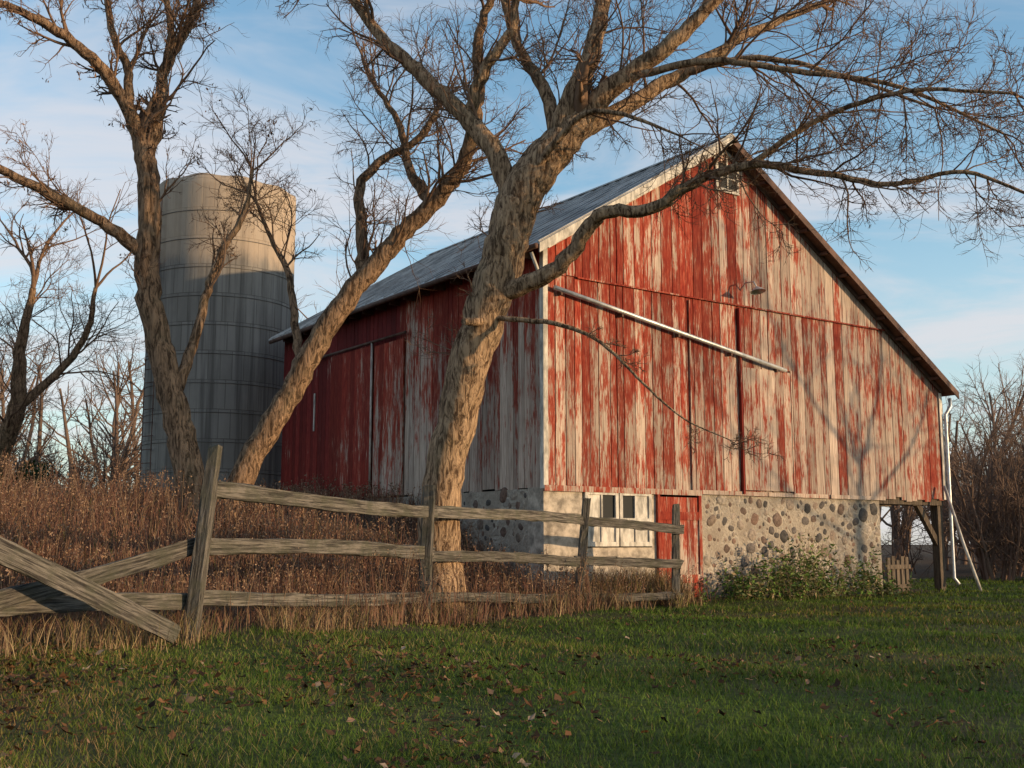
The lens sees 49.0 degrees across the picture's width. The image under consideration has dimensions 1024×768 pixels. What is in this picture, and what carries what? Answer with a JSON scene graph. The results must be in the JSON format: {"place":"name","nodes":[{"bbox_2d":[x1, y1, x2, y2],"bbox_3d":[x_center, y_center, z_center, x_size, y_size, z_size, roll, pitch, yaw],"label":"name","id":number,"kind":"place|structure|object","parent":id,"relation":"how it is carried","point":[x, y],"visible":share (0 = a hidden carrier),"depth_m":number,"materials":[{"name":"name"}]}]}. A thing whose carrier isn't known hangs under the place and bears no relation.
{"place":"outdoors","nodes":[
{"label":"outdoors","id":0,"kind":"place"},
{"bbox_2d":[269,135,731,339],"bbox_3d":[2.073,-1.962,27.412,12.016,4.618,11.370,6,-10,-35],"label":"roof","id":1,"kind":"object","parent":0,"point":[407,274],"visible":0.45,"depth_m":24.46,"materials":[{"name":"grey metal"}]},
{"bbox_2d":[268,243,538,343],"bbox_3d":[-2.838,-1.713,23.778,0.100,0.135,11.293,6,-10,-35],"label":"eave gutter","id":2,"kind":"object","parent":1,"relation":"attached to","point":[533,246],"visible":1,"depth_m":22.75,"materials":[{"name":"grey metal"}]},
{"bbox_2d":[283,252,535,342],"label":"rafter tails","id":3,"kind":"object","parent":1,"relation":"attached to","point":[456,281],"visible":0.55,"depth_m":23.21,"materials":[{"name":"wood"}]},
{"bbox_2d":[426,134,737,255],"bbox_3d":[0.987,-4.304,27.032,0.180,0.125,11.520,6,-10,-35],"label":"ridge cap","id":4,"kind":"object","parent":1,"relation":"on","point":[581,193],"visible":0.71,"depth_m":25.53,"materials":[{"name":"metal"}]},
{"bbox_2d":[539,136,732,251],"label":"rake trim","id":5,"kind":"structure","parent":1,"relation":"attached to","point":[574,227],"depth_m":20.65,"materials":[{"name":"white paint"}]},
{"bbox_3d":[4.002,-1.725,28.827,7.210,4.643,11.520,6,-10,-35],"label":"roof","id":6,"kind":"object","parent":1,"relation":"attached to","visible":0},
{"bbox_2d":[733,136,958,398],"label":"rake trim","id":7,"kind":"structure","parent":6,"relation":"attached to","point":[862,286],"depth_m":24.12,"materials":[{"name":"brown wood"}]},
{"bbox_2d":[0,504,1023,767],"bbox_3d":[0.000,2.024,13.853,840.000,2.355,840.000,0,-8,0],"label":"ground","id":8,"kind":"structure","parent":0,"point":[926,564],"depth_m":7.81,"materials":[{"name":"green plant"}]},
{"bbox_2d":[0,460,55,492],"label":"evergreen shrub","id":9,"kind":"object","parent":8,"relation":"on","point":[34,465],"visible":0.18,"depth_m":27.41,"materials":[{"name":"green plant"}]},
{"bbox_2d":[0,168,148,478],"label":"bare tree","id":10,"kind":"object","parent":8,"relation":"on","point":[21,400],"visible":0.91,"depth_m":28.67,"materials":[{"name":"brown plant"}]},
{"bbox_2d":[0,0,319,532],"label":"bare tree","id":11,"kind":"object","parent":8,"relation":"on","point":[146,130],"visible":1,"depth_m":17.43,"materials":[{"name":"brown plant"}]},
{"bbox_2d":[139,173,295,498],"bbox_3d":[-8.000,-0.529,30.773,3.896,9.608,3.896,0,-8,0],"label":"concrete silo","id":12,"kind":"object","parent":8,"relation":"on","point":[234,382],"visible":0.43,"depth_m":29.30,"materials":[{"name":"grey concrete"}]},
{"bbox_2d":[0,445,684,642],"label":"wooden fence","id":13,"kind":"object","parent":8,"relation":"on","point":[84,590],"visible":0.89,"depth_m":11.87,"materials":[{"name":"grey wood"}]},
{"bbox_2d":[0,565,717,659],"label":"fence line grass","id":14,"kind":"structure","parent":8,"relation":"on","point":[651,586],"depth_m":12.60,"materials":[{"name":"brown plant"}]},
{"bbox_2d":[0,443,721,645],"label":"dry weeds","id":15,"kind":"object","parent":8,"relation":"on","point":[45,500],"visible":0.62,"depth_m":14.94,"materials":[{"name":"brown plant"}]},
{"bbox_2d":[368,343,372,488],"bbox_3d":[-3.044,0.675,24.217,0.047,3.206,0.047,6,-10,-35],"label":"door trim","id":16,"kind":"structure","parent":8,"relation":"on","point":[371,376],"depth_m":24.20,"materials":[{"name":"white paint"}]},
{"bbox_2d":[212,0,542,524],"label":"bare tree","id":17,"kind":"object","parent":8,"relation":"on","point":[259,443],"visible":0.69,"depth_m":18.44,"materials":[{"name":"brown plant"}]},
{"bbox_2d":[368,489,527,588],"bbox_3d":[-2.567,3.769,23.630,0.436,2.710,10.458,6,-10,-35],"label":"side foundation","id":18,"kind":"object","parent":8,"relation":"on","point":[493,497],"visible":0.07,"depth_m":20.14,"materials":[{"name":"grey stone"}]},
{"bbox_2d":[281,248,539,498],"bbox_3d":[-2.611,0.294,23.838,0.030,4.309,10.870,6,-10,-35],"label":"side siding","id":19,"kind":"object","parent":18,"relation":"on","point":[504,450],"visible":0.37,"depth_m":22.35,"materials":[{"name":"red wood"}]},
{"bbox_2d":[313,393,315,430],"bbox_3d":[-4.698,0.671,26.703,0.025,0.900,0.050,6,-10,-35],"label":"side slit","id":20,"kind":"object","parent":19,"relation":"attached to","point":[314,412],"visible":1,"depth_m":26.69,"materials":[{"name":"white paint"}]},
{"bbox_2d":[322,331,406,357],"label":"side door track","id":21,"kind":"structure","parent":19,"relation":"attached to","point":[367,343],"depth_m":24.62,"materials":[{"name":"metal"}]},
{"bbox_2d":[328,345,372,497],"bbox_3d":[-3.618,0.898,25.087,0.036,3.300,1.996,6,-10,-35],"label":"side sliding door","id":22,"kind":"structure","parent":21,"relation":"hanging from","point":[349,425],"depth_m":25.07,"materials":[{"name":"red wood"}]},
{"bbox_2d":[372,338,404,496],"bbox_3d":[-2.608,0.726,23.680,0.035,3.250,1.254,6,-10,-35],"label":"barn door","id":23,"kind":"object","parent":19,"relation":"attached to","point":[388,414],"visible":0.84,"depth_m":23.63,"materials":[{"name":"grey"}]},
{"bbox_2d":[0,245,1023,564],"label":"distant trees","id":24,"kind":"object","parent":8,"relation":"on","point":[120,423],"visible":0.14,"depth_m":52.46,"materials":[{"name":"brown plant"}]},
{"bbox_2d":[0,587,1023,767],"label":"fallen leaves","id":25,"kind":"object","parent":8,"relation":"on","point":[172,735],"visible":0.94,"depth_m":7.85,"materials":[{"name":"brown dry leaves"}]},
{"bbox_2d":[6,373,1023,581],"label":"brush thicket","id":26,"kind":"object","parent":8,"relation":"on","point":[989,512],"visible":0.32,"depth_m":33.59,"materials":[{"name":"brown plant"}]},
{"bbox_2d":[399,219,775,496],"bbox_3d":[2.066,-0.658,27.305,11.360,6.900,10.888,6,-10,-35],"label":"timber frame","id":27,"kind":"object","parent":8,"relation":"on","point":[565,404],"visible":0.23,"depth_m":20.13,"materials":[{"name":"wood"}]},
{"bbox_2d":[547,153,944,501],"bbox_3d":[5.244,-1.217,22.874,11.383,7.014,0.061,6,-10,-35],"label":"front siding","id":28,"kind":"object","parent":27,"relation":"attached to","point":[866,421],"visible":0.91,"depth_m":21.91,"materials":[{"name":"red wood"}]},
{"bbox_2d":[548,153,717,247],"bbox_3d":[2.447,-3.601,21.148,4.420,2.821,0.018,6,-10,-35],"label":"frieze","id":29,"kind":"object","parent":28,"relation":"attached to","point":[629,202],"visible":0.21,"depth_m":21.12,"materials":[{"name":"white paint"}]},
{"bbox_2d":[558,291,777,371],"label":"track brackets","id":30,"kind":"object","parent":28,"relation":"attached to","point":[676,335],"visible":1,"depth_m":21.23,"materials":[{"name":"grey metal"}]},
{"bbox_2d":[553,285,786,371],"bbox_3d":[3.152,-0.981,21.234,5.923,1.031,0.084,6,-10,-35],"label":"door track pipe","id":31,"kind":"object","parent":30,"relation":"attached to","point":[648,321],"depth_m":21.00,"materials":[{"name":"silver metal"}]},
{"bbox_2d":[742,367,793,491],"bbox_3d":[5.106,0.919,22.427,1.382,2.420,0.031,6,-10,-35],"label":"sliding door","id":32,"kind":"structure","parent":31,"relation":"hanging from","point":[766,403],"depth_m":22.41,"materials":[{"name":"red"}]},
{"bbox_2d":[543,485,885,499],"bbox_3d":[4.319,2.127,21.720,9.250,0.110,0.042,6,-10,-35],"label":"sill board","id":33,"kind":"object","parent":28,"relation":"attached to","point":[626,490],"visible":1,"depth_m":20.94,"materials":[{"name":"beige wood"}]},
{"bbox_2d":[713,150,738,195],"bbox_3d":[4.312,-4.267,22.566,0.720,0.888,0.045,6,-10,-35],"label":"gable window frame","id":34,"kind":"object","parent":28,"relation":"attached to","point":[733,192],"visible":0.29,"depth_m":22.57,"materials":[{"name":"white wood"}]},
{"bbox_2d":[718,162,735,189],"bbox_3d":[4.308,-4.162,22.566,0.530,0.520,0.018,6,-10,-35],"label":"gable window pane","id":35,"kind":"object","parent":34,"relation":"in","point":[725,182],"visible":0.36,"depth_m":22.57,"materials":[{"name":"grey glass"}]},
{"bbox_2d":[578,277,884,493],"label":"battens","id":36,"kind":"object","parent":28,"relation":"attached to","point":[740,400],"visible":1,"depth_m":22.02,"materials":[{"name":"red wood"}]},
{"bbox_2d":[539,248,946,499],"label":"corner boards","id":37,"kind":"object","parent":28,"relation":"attached to","point":[543,306],"visible":0.76,"depth_m":19.40,"materials":[{"name":"white paint"}]},
{"bbox_2d":[530,252,538,269],"bbox_3d":[0.418,-1.993,19.441,0.068,0.572,0.286,-8,-11,44],"label":"corner downspout","id":38,"kind":"object","parent":37,"relation":"attached to","point":[534,260],"visible":0.44,"depth_m":19.41,"materials":[{"name":"white paint"}]},
{"bbox_2d":[944,398,960,584],"bbox_3d":[10.073,2.438,25.723,0.286,4.273,0.172,15,-17,-61],"label":"downspout","id":39,"kind":"object","parent":37,"relation":"attached to","point":[949,490],"visible":0.97,"depth_m":25.66,"materials":[{"name":"white metal"}]},
{"bbox_2d":[740,281,756,290],"bbox_3d":[4.677,-1.946,22.279,0.028,0.174,0.491,6,-10,-35],"label":"lamp arm","id":40,"kind":"object","parent":28,"relation":"attached to","point":[748,282],"visible":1,"depth_m":22.27},
{"bbox_2d":[750,286,765,294],"bbox_3d":[4.823,-1.849,22.056,0.317,0.141,0.310,6,-10,-35],"label":"lamp shade","id":41,"kind":"object","parent":40,"relation":"attached to","point":[756,290],"visible":1,"depth_m":22.14,"materials":[{"name":"grey metal"}]},
{"bbox_2d":[628,150,939,379],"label":"lookouts","id":42,"kind":"object","parent":28,"relation":"attached to","point":[784,207],"visible":0.59,"depth_m":24.13,"materials":[{"name":"brown wood"}]},
{"bbox_2d":[726,150,941,393],"bbox_3d":[7.086,-2.299,24.284,6.950,4.527,0.018,6,-10,-35],"label":"frieze","id":43,"kind":"object","parent":28,"relation":"attached to","point":[851,290],"visible":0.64,"depth_m":24.33,"materials":[{"name":"wood"}]},
{"bbox_2d":[528,487,703,593],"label":"plastered wall","id":44,"kind":"structure","parent":8,"relation":"on","point":[559,539],"depth_m":19.29,"materials":[{"name":"paint"}]},
{"bbox_2d":[583,492,651,546],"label":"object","id":45,"kind":"structure","parent":44,"relation":"attached to","point":[603,536],"depth_m":19.96,"materials":[{"name":"white wood"}]},
{"bbox_2d":[603,495,633,517],"bbox_3d":[1.874,2.212,20.022,1.430,0.490,0.037,6,-10,-35],"label":"basement window glass","id":46,"kind":"object","parent":45,"relation":"in","point":[608,506],"visible":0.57,"depth_m":19.97,"materials":[{"name":"black glass"}]},
{"bbox_2d":[582,492,688,547],"bbox_3d":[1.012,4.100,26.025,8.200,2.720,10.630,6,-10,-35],"label":"window trim","id":47,"kind":"structure","parent":44,"relation":"attached to","point":[639,546],"depth_m":20.49,"materials":[{"name":"wood"}]},
{"bbox_2d":[655,494,703,598],"bbox_3d":[3.089,3.032,20.724,1.110,1.960,0.080,6,-10,-35],"label":"door frame","id":48,"kind":"object","parent":44,"relation":"attached to","point":[658,534],"visible":0.64,"depth_m":20.91,"materials":[{"name":"red wood"}]},
{"bbox_2d":[660,497,700,597],"bbox_3d":[3.092,3.012,20.720,0.987,1.840,0.055,6,-10,-35],"label":"basement door","id":49,"kind":"structure","parent":48,"relation":"attached to","point":[689,538],"depth_m":20.82,"materials":[{"name":"red wood"}]},
{"bbox_2d":[240,0,1023,618],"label":"bare tree","id":50,"kind":"object","parent":8,"relation":"on","point":[580,112],"visible":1,"depth_m":15.54,"materials":[{"name":"brown plant"}]},
{"bbox_2d":[405,487,878,597],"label":"field stones","id":51,"kind":"object","parent":8,"relation":"on","point":[752,534],"visible":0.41,"depth_m":22.11,"materials":[{"name":"grey stone"}]},
{"bbox_2d":[702,494,882,597],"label":"fieldstone wall","id":52,"kind":"structure","parent":8,"relation":"on","point":[727,511],"depth_m":22.46,"materials":[{"name":"grey stone"}]},
{"bbox_2d":[699,531,915,603],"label":"wall weeds","id":53,"kind":"object","parent":8,"relation":"on","point":[793,584],"depth_m":21.61,"materials":[{"name":"green plant"}]},
{"bbox_2d":[886,556,911,592],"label":"bay gate","id":54,"kind":"structure","parent":8,"relation":"on","point":[900,567],"depth_m":24.39,"materials":[{"name":"beige wood"}]},
{"bbox_2d":[879,497,945,590],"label":"bay posts","id":55,"kind":"object","parent":8,"relation":"on","point":[934,528],"visible":0.11,"depth_m":25.46,"materials":[{"name":"wood"}]},
{"bbox_2d":[943,485,981,590],"bbox_3d":[9.950,3.411,24.817,0.072,2.376,1.026,3,-9,-20],"label":"loose downspout","id":56,"kind":"object","parent":8,"relation":"on","point":[962,540],"visible":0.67,"depth_m":24.80,"materials":[{"name":"white paint"}]},
{"bbox_2d":[0,0,1023,544],"label":"sky","id":57,"kind":"structure","parent":0,"point":[954,306],"materials":[{"name":"blue"}]},
{"bbox_2d":[727,144,953,396],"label":"roof deck","id":58,"kind":"structure","parent":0,"point":[852,284],"depth_m":24.32,"materials":[{"name":"wood"}]}
]}

